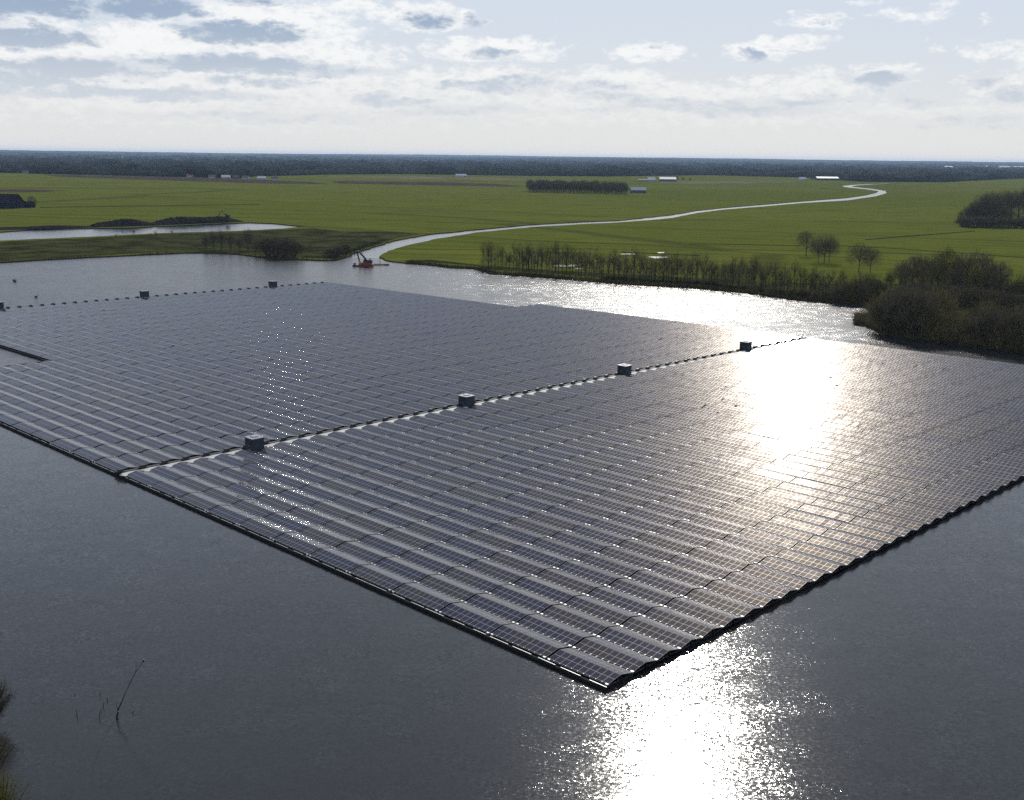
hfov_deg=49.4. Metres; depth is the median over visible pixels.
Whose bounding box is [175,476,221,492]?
solar table
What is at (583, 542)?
solar table
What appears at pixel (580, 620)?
solar table
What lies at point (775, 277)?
shore tree
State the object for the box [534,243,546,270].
shore tree
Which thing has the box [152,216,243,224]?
spoil heap
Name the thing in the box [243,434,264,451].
transformer cabin
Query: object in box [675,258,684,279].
shore tree
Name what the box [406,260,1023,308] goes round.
shore verge
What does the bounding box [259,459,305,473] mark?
solar table
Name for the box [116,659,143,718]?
dead branch
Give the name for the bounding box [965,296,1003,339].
willow bush
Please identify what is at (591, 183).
woodlot tree
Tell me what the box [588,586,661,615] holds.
solar table
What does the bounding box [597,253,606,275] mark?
shore tree
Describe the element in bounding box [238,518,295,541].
solar table
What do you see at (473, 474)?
solar table
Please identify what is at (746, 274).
shore tree
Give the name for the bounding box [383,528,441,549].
solar table
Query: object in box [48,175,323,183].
ploughed field
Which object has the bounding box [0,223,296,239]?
pond
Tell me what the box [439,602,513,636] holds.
solar table
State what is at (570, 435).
solar table
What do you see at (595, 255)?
shore tree
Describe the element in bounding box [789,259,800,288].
shore tree
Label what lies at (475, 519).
solar table
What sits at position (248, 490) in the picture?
solar table
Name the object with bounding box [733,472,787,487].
solar table
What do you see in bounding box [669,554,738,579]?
solar table
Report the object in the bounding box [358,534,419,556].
solar table
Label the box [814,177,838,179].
glasshouse
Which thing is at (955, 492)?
solar table
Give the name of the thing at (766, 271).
shore tree
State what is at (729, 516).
solar table
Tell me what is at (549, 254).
shore tree
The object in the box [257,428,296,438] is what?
solar table
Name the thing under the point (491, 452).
solar table
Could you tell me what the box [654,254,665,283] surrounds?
shore tree
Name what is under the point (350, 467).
solar table
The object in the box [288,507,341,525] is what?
solar table
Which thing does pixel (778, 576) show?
solar table
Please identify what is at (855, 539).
solar table
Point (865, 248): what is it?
oak tree
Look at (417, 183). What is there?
pasture
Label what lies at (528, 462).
solar table
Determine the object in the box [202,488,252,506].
solar table
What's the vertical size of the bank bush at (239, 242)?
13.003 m
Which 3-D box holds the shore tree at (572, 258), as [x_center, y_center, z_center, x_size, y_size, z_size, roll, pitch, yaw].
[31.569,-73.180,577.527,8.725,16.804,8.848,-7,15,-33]
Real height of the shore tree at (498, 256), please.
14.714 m
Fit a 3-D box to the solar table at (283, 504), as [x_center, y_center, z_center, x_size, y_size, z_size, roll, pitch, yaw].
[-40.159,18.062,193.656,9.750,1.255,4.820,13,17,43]
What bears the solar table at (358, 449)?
on the lake
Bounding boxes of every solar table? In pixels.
[50,439,90,453]
[71,448,115,463]
[72,435,112,449]
[94,444,135,457]
[94,457,137,471]
[114,440,156,453]
[118,453,160,466]
[125,470,170,488]
[136,437,176,449]
[138,449,181,461]
[149,466,194,480]
[150,481,199,500]
[156,433,197,445]
[160,446,201,457]
[172,462,214,476]
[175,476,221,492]
[176,430,215,441]
[177,493,228,512]
[181,442,221,454]
[193,458,236,471]
[194,427,235,438]
[197,472,243,487]
[199,438,242,450]
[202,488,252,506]
[207,505,259,526]
[214,454,257,468]
[218,467,263,482]
[220,435,244,446]
[224,483,273,499]
[231,500,283,517]
[235,450,276,463]
[237,431,279,441]
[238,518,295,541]
[240,463,285,477]
[247,478,296,494]
[254,494,307,512]
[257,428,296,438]
[257,446,296,458]
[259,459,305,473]
[265,512,317,532]
[269,474,317,489]
[272,532,332,557]
[273,425,315,435]
[273,442,316,454]
[278,489,329,506]
[280,455,326,468]
[288,469,337,484]
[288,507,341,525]
[292,439,331,450]
[298,484,348,500]
[299,451,345,464]
[299,526,356,547]
[309,464,357,479]
[309,548,370,574]
[310,435,350,447]
[310,501,362,519]
[317,447,360,459]
[319,480,369,495]
[322,520,379,540]
[327,432,367,443]
[329,460,376,474]
[330,496,385,513]
[335,443,378,455]
[335,541,396,564]
[339,475,389,490]
[344,514,401,534]
[345,428,383,439]
[348,456,393,469]
[349,564,415,593]
[353,440,396,451]
[353,491,406,508]
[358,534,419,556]
[360,470,409,485]
[362,425,401,436]
[365,452,413,465]
[366,508,423,527]
[372,436,414,448]
[373,486,426,502]
[376,557,439,582]
[378,422,418,432]
[380,466,426,480]
[383,448,430,461]
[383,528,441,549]
[387,433,431,444]
[389,503,443,520]
[392,481,444,496]
[392,582,462,613]
[397,462,445,475]
[400,445,447,457]
[400,550,462,574]
[403,521,463,542]
[405,429,447,440]
[409,497,463,515]
[412,476,462,492]
[416,457,463,471]
[419,441,464,453]
[419,574,486,603]
[421,426,462,437]
[422,542,485,566]
[425,516,484,535]
[429,492,483,509]
[430,472,482,486]
[432,453,479,467]
[435,437,480,448]
[436,423,479,433]
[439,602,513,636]
[444,536,507,558]
[444,567,509,592]
[446,510,504,529]
[449,467,499,482]
[449,487,502,503]
[450,434,493,445]
[450,449,497,462]
[465,559,532,584]
[466,463,515,477]
[466,482,519,498]
[466,593,537,623]
[467,430,510,441]
[467,446,514,458]
[467,504,523,522]
[467,529,527,551]
[482,427,523,438]
[483,442,528,454]
[483,459,532,472]
[484,477,537,493]
[485,499,540,517]
[487,523,548,543]
[488,552,554,575]
[489,584,561,613]
[491,623,570,661]
[496,424,540,434]
[498,438,543,450]
[501,455,549,468]
[503,473,555,488]
[505,494,560,510]
[506,517,567,537]
[509,544,575,568]
[513,435,556,446]
[514,576,584,604]
[517,451,565,464]
[518,613,594,647]
[519,468,570,482]
[522,488,576,505]
[526,511,586,530]
[529,431,573,442]
[532,447,580,459]
[532,538,594,560]
[536,464,587,478]
[537,568,605,595]
[540,483,594,499]
[542,604,617,636]
[543,428,585,439]
[547,443,595,455]
[547,506,604,524]
[547,647,633,688]
[550,531,614,552]
[551,460,603,473]
[556,425,602,435]
[557,560,626,586]
[558,479,612,494]
[563,440,607,451]
[564,500,621,518]
[565,595,640,625]
[568,456,617,468]
[570,525,632,545]
[573,636,657,675]
[575,474,628,488]
[577,436,620,447]
[578,553,646,577]
[580,495,638,512]
[584,452,632,465]
[588,519,651,539]
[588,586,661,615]
[589,469,642,484]
[590,432,636,443]
[598,448,647,460]
[598,625,680,663]
[599,489,654,506]
[599,546,665,569]
[605,429,650,440]
[606,465,657,480]
[607,513,667,532]
[610,578,682,606]
[612,444,661,456]
[615,485,669,501]
[617,426,663,436]
[618,539,683,561]
[620,461,673,475]
[622,615,702,652]
[624,507,685,525]
[627,441,671,452]
[630,570,701,596]
[631,480,686,495]
[636,457,686,470]
[636,532,701,554]
[640,437,684,448]
[641,501,701,519]
[643,606,723,641]
[645,476,701,490]
[649,562,719,588]
[650,453,700,466]
[653,433,700,444]
[655,526,718,547]
[659,496,716,513]
[660,471,715,485]
[664,449,713,462]
[666,430,712,441]
[666,597,743,630]
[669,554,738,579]
[672,520,735,540]
[675,491,731,507]
[676,466,728,481]
[677,445,726,457]
[678,427,720,438]
[686,588,762,620]
[687,547,755,571]
[688,486,745,502]
[688,514,750,533]
[691,442,736,453]
[691,462,743,476]
[703,438,751,449]
[703,458,756,471]
[704,508,765,527]
[705,481,757,497]
[705,541,772,563]
[705,579,781,610]
[716,434,763,445]
[717,454,765,466]
[718,476,774,491]
[721,503,780,521]
[722,534,788,556]
[723,571,798,601]
[728,431,772,442]
[730,450,781,462]
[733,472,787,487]
[735,497,795,515]
[739,528,803,548]
[742,564,815,592]
[743,446,793,459]
[746,467,800,482]
[750,492,809,509]
[753,521,819,541]
[755,442,805,454]
[758,463,813,477]
[758,556,831,583]
[765,487,822,503]
[769,515,833,535]
[771,459,825,472]
[776,549,847,575]
[777,482,834,498]
[783,510,847,528]
[784,455,836,468]
[790,478,847,492]
[791,542,861,567]
[796,451,848,464]
[798,504,860,522]
[803,473,859,488]
[808,447,858,459]
[808,535,876,560]
[812,499,873,516]
[816,468,871,483]
[819,443,870,456]
[822,529,890,552]
[825,493,886,511]
[828,464,883,479]
[831,440,880,452]
[837,523,903,545]
[839,488,898,504]
[841,460,894,474]
[850,483,910,499]
[850,516,916,539]
[852,456,904,469]
[863,452,914,465]
[863,479,921,494]
[863,511,929,532]
[874,448,926,460]
[875,474,932,489]
[876,505,941,526]
[884,444,935,456]
[887,469,943,484]
[890,500,952,520]
[898,465,952,480]
[901,494,964,514]
[909,461,960,474]
[913,489,975,508]
[919,457,972,470]
[925,484,985,503]
[929,453,982,465]
[935,479,995,497]
[939,449,992,462]
[946,475,1005,492]
[957,470,1015,487]
[967,466,1023,482]
[977,461,1023,477]
[986,458,1023,468]
[994,453,1023,462]
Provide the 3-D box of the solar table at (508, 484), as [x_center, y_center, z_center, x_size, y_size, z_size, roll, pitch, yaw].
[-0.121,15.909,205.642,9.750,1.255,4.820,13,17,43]
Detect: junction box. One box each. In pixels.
[114,469,124,473]
[138,464,147,469]
[159,460,169,464]
[180,456,189,460]
[201,452,210,456]
[221,448,230,452]
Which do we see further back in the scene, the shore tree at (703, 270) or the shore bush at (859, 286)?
the shore tree at (703, 270)
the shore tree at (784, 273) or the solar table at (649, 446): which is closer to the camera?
the solar table at (649, 446)
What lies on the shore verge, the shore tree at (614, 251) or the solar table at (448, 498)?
the shore tree at (614, 251)
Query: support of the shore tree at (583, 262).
on the ground at (897, 209)
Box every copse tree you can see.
[960,206,973,218]
[966,202,982,225]
[972,192,988,213]
[972,200,989,225]
[976,193,999,226]
[981,190,996,217]
[984,200,1004,226]
[989,190,1005,215]
[997,190,1013,218]
[1004,206,1015,218]
[1005,190,1021,217]
[1011,188,1023,215]
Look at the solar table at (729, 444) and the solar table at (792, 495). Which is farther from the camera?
the solar table at (729, 444)
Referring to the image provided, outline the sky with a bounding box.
[0,0,1023,161]
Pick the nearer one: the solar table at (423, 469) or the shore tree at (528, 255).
the solar table at (423, 469)
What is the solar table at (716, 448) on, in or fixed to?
on the lake
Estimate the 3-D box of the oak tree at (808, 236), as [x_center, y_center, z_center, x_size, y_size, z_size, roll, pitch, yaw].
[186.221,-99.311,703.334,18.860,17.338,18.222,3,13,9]
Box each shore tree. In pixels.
[479,241,487,267]
[481,240,493,266]
[484,244,491,263]
[487,239,495,266]
[491,250,497,267]
[496,246,502,268]
[497,244,505,267]
[505,253,512,268]
[510,243,518,269]
[513,248,520,272]
[514,243,524,271]
[519,246,528,271]
[520,250,527,267]
[523,240,534,270]
[527,245,536,270]
[530,247,539,273]
[532,243,541,271]
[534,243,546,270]
[536,244,547,272]
[542,245,554,272]
[543,246,554,271]
[547,252,556,268]
[550,239,559,271]
[550,243,565,274]
[557,246,569,269]
[562,242,572,272]
[562,245,570,271]
[565,249,574,270]
[566,244,577,273]
[571,254,579,276]
[574,247,582,272]
[574,249,586,277]
[579,253,589,274]
[582,245,595,274]
[587,255,596,278]
[593,247,602,268]
[596,256,603,276]
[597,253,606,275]
[597,254,605,278]
[605,252,613,276]
[608,249,618,274]
[609,249,619,276]
[614,256,623,279]
[615,253,622,273]
[619,249,629,275]
[626,260,635,280]
[629,245,637,276]
[634,250,648,281]
[634,253,643,275]
[640,257,647,274]
[642,257,651,276]
[645,260,654,282]
[651,257,657,278]
[653,252,660,279]
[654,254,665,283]
[659,248,670,274]
[662,257,670,278]
[666,256,675,278]
[667,260,678,280]
[670,249,683,280]
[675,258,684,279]
[680,255,689,282]
[681,257,693,282]
[687,251,697,279]
[690,251,702,276]
[697,253,706,278]
[699,252,710,281]
[701,259,708,284]
[707,263,715,283]
[708,260,720,281]
[708,263,715,282]
[713,263,721,285]
[720,260,730,285]
[720,261,728,287]
[726,262,734,284]
[728,256,737,287]
[729,257,739,283]
[731,263,742,289]
[735,255,745,284]
[740,255,746,285]
[744,262,748,287]
[745,263,753,288]
[746,255,760,285]
[750,255,761,286]
[756,266,767,289]
[757,266,766,290]
[759,269,768,290]
[761,263,771,290]
[764,262,777,286]
[769,263,783,287]
[770,261,780,289]
[777,264,791,292]
[778,264,786,288]
[784,268,793,290]
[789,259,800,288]
[793,273,800,295]
[797,265,804,289]
[801,267,807,286]
[801,269,812,294]
[805,269,816,293]
[807,270,816,293]
[810,265,819,290]
[815,270,827,289]
[818,271,827,290]
[821,276,830,290]
[826,271,833,290]
[827,268,835,291]
[840,268,848,285]
[861,272,868,297]
[861,277,870,301]
[864,276,876,302]
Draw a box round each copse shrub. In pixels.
[953,218,965,226]
[956,217,979,227]
[959,215,983,226]
[974,216,993,227]
[985,215,1000,227]
[992,217,1005,226]
[997,217,1014,227]
[1007,218,1023,227]
[1014,217,1023,228]
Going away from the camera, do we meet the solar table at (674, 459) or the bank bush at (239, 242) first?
the solar table at (674, 459)
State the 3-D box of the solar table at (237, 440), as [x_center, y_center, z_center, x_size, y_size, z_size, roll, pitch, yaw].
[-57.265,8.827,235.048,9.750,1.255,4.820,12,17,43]
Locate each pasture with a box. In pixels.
[303,175,593,179]
[332,181,523,186]
[660,181,785,183]
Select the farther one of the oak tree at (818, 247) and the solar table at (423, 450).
the oak tree at (818, 247)
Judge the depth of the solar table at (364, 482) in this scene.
205.66 m
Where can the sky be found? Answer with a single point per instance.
(878, 80)
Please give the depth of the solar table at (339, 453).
225.45 m
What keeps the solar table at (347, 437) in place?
on the lake
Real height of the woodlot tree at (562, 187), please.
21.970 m
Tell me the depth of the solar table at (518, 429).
247.05 m
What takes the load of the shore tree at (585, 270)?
on the ground at (897, 209)
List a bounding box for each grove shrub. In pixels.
[934,282,970,306]
[948,285,987,308]
[961,284,991,308]
[967,286,1008,307]
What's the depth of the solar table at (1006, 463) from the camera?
224.00 m
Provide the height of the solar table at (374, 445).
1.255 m
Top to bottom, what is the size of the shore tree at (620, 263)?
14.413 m
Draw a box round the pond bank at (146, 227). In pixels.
[0,223,303,232]
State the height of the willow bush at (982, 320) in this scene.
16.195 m
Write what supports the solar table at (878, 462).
on the lake
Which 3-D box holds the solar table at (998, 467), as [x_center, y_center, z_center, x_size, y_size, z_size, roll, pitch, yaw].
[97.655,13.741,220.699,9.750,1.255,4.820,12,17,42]
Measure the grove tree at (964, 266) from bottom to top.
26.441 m
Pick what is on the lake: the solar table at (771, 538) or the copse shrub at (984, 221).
the solar table at (771, 538)
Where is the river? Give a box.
[348,183,887,257]
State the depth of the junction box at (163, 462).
216.95 m
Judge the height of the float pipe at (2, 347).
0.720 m
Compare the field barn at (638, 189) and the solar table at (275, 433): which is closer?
the solar table at (275, 433)
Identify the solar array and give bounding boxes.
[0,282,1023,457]
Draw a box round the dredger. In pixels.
[357,251,373,266]
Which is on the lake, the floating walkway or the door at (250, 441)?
the floating walkway
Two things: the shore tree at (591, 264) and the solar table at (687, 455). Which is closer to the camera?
the solar table at (687, 455)
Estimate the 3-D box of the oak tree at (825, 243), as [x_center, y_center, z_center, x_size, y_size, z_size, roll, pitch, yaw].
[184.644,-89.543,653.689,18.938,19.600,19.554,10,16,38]
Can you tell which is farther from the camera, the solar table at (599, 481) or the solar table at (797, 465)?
the solar table at (797, 465)
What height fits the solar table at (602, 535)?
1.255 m
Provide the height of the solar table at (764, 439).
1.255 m
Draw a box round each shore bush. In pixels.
[747,284,758,290]
[764,285,774,294]
[785,288,796,295]
[809,290,820,298]
[827,285,852,301]
[830,282,864,303]
[847,280,871,302]
[852,275,884,297]
[863,275,892,299]
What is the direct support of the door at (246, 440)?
in the transformer cabin at (255, 442)
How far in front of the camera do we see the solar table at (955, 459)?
226.31 m
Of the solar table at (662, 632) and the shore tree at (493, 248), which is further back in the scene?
the shore tree at (493, 248)
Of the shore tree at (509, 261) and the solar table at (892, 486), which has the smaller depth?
the solar table at (892, 486)
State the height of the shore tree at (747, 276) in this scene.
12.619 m
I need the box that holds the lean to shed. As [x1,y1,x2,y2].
[24,201,35,207]
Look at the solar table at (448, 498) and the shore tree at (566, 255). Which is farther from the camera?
the shore tree at (566, 255)
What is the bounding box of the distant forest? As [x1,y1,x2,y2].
[0,152,1023,181]
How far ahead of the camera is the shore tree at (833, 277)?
490.91 m
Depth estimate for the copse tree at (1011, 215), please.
1051.12 m
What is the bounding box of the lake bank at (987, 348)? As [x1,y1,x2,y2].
[1,183,1023,352]
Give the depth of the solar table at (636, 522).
185.06 m
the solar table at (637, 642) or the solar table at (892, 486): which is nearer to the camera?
the solar table at (637, 642)
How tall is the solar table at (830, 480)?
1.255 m
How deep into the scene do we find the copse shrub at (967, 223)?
1020.27 m
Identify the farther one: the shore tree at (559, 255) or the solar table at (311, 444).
the shore tree at (559, 255)
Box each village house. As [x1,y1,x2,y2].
[221,175,230,178]
[257,176,266,179]
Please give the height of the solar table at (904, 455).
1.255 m
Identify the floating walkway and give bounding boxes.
[120,337,807,476]
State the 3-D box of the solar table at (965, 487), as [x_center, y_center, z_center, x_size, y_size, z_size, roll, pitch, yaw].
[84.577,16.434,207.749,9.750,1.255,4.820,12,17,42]
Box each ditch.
[40,204,259,207]
[621,252,699,255]
[690,243,799,245]
[847,246,1023,257]
[865,231,974,239]
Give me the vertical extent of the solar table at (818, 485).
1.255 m
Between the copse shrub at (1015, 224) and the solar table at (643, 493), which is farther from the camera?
the copse shrub at (1015, 224)
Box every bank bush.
[201,233,209,248]
[208,231,217,249]
[216,229,226,249]
[225,231,234,249]
[235,234,244,251]
[242,228,252,250]
[252,234,297,256]
[252,237,273,255]
[265,235,305,257]
[282,240,305,256]
[323,246,337,256]
[332,245,345,255]
[337,243,352,252]
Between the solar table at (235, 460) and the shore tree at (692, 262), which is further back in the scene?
the shore tree at (692, 262)
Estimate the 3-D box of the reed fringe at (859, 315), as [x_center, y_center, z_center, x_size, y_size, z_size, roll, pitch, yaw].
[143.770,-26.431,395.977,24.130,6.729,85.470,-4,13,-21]
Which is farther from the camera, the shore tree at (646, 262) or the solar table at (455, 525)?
the shore tree at (646, 262)
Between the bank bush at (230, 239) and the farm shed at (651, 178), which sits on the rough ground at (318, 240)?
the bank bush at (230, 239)
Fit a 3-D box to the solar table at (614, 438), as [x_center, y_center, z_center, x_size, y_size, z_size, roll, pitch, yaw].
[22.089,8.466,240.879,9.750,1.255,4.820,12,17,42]
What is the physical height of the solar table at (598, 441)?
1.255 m
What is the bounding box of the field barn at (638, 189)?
[630,187,646,192]
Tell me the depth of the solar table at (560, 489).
201.54 m
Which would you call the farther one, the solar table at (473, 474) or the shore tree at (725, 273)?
the shore tree at (725, 273)
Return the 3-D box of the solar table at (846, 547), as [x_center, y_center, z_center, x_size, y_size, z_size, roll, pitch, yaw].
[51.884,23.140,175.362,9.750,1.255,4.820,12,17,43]
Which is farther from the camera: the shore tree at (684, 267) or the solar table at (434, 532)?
the shore tree at (684, 267)
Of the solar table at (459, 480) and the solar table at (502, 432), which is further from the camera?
the solar table at (502, 432)
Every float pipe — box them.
[0,346,47,360]
[0,422,607,691]
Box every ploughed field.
[0,189,66,191]
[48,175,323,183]
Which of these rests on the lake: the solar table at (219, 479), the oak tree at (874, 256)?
the solar table at (219, 479)
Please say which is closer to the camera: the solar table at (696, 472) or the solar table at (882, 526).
the solar table at (882, 526)
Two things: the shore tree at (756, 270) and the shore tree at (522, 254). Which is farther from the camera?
the shore tree at (522, 254)
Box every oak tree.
[792,231,819,252]
[809,241,826,257]
[810,233,840,262]
[820,240,840,259]
[845,242,873,272]
[861,247,883,271]
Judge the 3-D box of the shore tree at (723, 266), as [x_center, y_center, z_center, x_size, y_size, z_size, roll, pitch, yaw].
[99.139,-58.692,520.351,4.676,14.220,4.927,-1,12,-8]
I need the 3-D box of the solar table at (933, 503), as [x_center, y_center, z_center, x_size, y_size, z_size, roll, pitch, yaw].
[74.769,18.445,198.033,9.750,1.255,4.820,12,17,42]
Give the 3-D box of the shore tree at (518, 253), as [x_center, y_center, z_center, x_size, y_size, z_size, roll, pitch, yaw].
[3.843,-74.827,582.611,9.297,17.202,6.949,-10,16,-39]
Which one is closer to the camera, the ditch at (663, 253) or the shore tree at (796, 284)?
the shore tree at (796, 284)
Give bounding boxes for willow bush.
[858,287,907,333]
[866,282,929,331]
[879,283,953,338]
[893,280,931,295]
[906,297,952,342]
[923,305,965,342]
[926,282,969,316]
[936,307,975,342]
[949,315,991,346]
[956,302,1010,347]
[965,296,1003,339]
[986,304,1023,350]
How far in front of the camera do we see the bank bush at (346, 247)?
682.79 m
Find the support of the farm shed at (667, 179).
on the dry pasture at (714, 182)
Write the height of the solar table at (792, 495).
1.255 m
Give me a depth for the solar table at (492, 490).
201.81 m
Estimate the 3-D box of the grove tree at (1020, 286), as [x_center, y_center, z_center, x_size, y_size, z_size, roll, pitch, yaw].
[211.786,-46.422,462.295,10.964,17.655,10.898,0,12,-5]
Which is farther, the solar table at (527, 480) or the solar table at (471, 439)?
the solar table at (471, 439)
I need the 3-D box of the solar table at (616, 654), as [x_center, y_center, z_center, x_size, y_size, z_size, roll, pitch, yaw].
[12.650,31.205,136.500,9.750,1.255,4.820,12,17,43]
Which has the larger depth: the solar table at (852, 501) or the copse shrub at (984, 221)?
the copse shrub at (984, 221)
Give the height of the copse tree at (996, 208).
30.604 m
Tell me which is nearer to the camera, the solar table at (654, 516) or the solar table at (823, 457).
the solar table at (654, 516)
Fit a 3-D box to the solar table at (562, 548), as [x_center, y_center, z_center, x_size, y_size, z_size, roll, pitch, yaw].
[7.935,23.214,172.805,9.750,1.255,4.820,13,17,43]
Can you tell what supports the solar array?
on the lake
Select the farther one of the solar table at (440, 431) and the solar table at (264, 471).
the solar table at (440, 431)
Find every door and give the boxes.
[245,438,248,448]
[249,440,251,450]
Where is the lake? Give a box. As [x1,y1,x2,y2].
[0,253,1023,799]
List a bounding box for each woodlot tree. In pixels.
[525,179,532,191]
[540,179,547,192]
[560,182,566,192]
[574,181,579,192]
[581,183,586,193]
[587,181,593,193]
[591,182,596,192]
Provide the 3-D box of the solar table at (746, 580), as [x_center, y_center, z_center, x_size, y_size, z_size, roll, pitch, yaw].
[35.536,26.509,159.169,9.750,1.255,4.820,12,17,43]
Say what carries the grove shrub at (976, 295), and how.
on the ground at (897, 209)
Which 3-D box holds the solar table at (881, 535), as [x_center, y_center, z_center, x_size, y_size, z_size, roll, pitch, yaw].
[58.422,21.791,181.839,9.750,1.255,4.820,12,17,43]
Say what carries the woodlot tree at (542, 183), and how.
on the ground at (897, 209)
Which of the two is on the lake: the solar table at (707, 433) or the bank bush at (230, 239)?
the solar table at (707, 433)
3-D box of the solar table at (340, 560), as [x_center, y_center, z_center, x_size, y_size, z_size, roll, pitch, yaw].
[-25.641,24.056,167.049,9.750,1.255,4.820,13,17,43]
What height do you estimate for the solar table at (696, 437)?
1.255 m
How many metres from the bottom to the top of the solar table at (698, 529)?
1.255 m
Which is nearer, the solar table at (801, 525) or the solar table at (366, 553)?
the solar table at (366, 553)
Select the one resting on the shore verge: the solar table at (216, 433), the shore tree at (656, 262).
the shore tree at (656, 262)
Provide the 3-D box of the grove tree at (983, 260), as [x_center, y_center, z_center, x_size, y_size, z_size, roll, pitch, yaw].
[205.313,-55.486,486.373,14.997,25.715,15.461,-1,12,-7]
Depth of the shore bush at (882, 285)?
480.60 m
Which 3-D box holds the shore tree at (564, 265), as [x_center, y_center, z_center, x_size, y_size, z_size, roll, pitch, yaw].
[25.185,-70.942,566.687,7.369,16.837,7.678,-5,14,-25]
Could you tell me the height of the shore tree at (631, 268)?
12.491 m
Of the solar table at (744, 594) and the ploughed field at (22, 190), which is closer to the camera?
the solar table at (744, 594)
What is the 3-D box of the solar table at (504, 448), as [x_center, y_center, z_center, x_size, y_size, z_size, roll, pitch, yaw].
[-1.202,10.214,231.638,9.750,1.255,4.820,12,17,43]
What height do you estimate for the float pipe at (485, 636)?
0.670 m
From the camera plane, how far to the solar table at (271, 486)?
202.95 m
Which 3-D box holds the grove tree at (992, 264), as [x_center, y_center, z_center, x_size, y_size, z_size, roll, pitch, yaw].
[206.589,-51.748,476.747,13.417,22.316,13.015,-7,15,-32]
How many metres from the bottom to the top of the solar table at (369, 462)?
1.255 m
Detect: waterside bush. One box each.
[0,674,15,722]
[0,731,17,773]
[0,767,32,799]
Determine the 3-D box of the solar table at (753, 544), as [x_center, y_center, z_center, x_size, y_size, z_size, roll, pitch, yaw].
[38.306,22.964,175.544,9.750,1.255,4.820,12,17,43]
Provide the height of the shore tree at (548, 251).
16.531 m
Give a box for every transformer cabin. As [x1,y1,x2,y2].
[140,290,148,296]
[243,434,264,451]
[268,280,276,286]
[458,393,474,406]
[617,364,631,374]
[739,340,753,350]
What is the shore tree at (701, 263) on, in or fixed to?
on the shore verge
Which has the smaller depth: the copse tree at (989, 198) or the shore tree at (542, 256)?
the shore tree at (542, 256)
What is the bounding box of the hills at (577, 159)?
[0,152,1022,166]
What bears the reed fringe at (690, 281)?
on the shore verge
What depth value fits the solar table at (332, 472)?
212.43 m
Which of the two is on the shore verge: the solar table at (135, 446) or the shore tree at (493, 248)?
the shore tree at (493, 248)
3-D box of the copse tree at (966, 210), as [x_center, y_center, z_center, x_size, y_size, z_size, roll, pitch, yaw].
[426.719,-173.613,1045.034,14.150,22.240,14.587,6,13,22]
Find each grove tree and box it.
[884,267,897,290]
[893,259,907,284]
[897,264,915,285]
[902,254,923,282]
[912,254,932,283]
[918,252,942,284]
[925,259,949,286]
[931,245,963,284]
[941,262,966,288]
[947,255,969,285]
[952,249,980,288]
[961,260,987,290]
[971,248,996,288]
[977,266,998,292]
[982,257,1007,291]
[986,262,1014,306]
[1010,272,1023,296]
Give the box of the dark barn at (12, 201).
[0,194,24,208]
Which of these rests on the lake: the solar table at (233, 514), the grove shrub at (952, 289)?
the solar table at (233, 514)
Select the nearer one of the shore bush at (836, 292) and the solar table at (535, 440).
the solar table at (535, 440)
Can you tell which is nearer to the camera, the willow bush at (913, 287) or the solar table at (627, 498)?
the solar table at (627, 498)
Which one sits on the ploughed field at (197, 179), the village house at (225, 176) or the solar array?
the village house at (225, 176)
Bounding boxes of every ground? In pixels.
[0,156,1023,350]
[0,228,419,260]
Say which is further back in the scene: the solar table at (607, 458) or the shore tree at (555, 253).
the shore tree at (555, 253)
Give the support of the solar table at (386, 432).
on the lake
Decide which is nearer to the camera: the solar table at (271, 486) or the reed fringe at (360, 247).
the solar table at (271, 486)
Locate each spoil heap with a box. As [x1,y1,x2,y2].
[0,225,95,229]
[90,218,158,226]
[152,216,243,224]
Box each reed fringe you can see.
[0,251,346,262]
[301,238,389,258]
[404,259,909,337]
[600,272,873,301]
[851,310,1023,349]
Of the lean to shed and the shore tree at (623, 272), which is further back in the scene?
the lean to shed
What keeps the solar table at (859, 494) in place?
on the lake
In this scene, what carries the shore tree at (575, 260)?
on the ground at (897, 209)
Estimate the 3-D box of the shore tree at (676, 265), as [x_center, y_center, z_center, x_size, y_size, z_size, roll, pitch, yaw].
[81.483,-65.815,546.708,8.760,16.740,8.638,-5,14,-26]
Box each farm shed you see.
[455,174,466,176]
[647,177,655,180]
[659,177,675,181]
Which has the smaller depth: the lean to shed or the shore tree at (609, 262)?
the shore tree at (609, 262)
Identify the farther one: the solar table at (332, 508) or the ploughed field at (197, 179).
the ploughed field at (197, 179)
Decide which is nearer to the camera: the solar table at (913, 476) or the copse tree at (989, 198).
the solar table at (913, 476)
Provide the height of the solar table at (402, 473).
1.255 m
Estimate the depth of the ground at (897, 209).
1157.18 m
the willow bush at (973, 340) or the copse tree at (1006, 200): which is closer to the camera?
the willow bush at (973, 340)
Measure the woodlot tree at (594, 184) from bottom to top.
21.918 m
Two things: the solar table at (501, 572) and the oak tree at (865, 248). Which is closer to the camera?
the solar table at (501, 572)
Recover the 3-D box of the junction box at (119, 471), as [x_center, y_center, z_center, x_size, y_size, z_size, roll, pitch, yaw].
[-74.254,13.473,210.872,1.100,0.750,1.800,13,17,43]
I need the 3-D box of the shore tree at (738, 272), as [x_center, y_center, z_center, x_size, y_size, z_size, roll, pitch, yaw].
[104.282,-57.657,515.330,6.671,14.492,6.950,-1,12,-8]
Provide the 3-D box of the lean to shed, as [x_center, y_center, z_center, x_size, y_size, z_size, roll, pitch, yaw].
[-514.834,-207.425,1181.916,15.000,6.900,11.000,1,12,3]
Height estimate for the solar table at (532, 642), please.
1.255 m

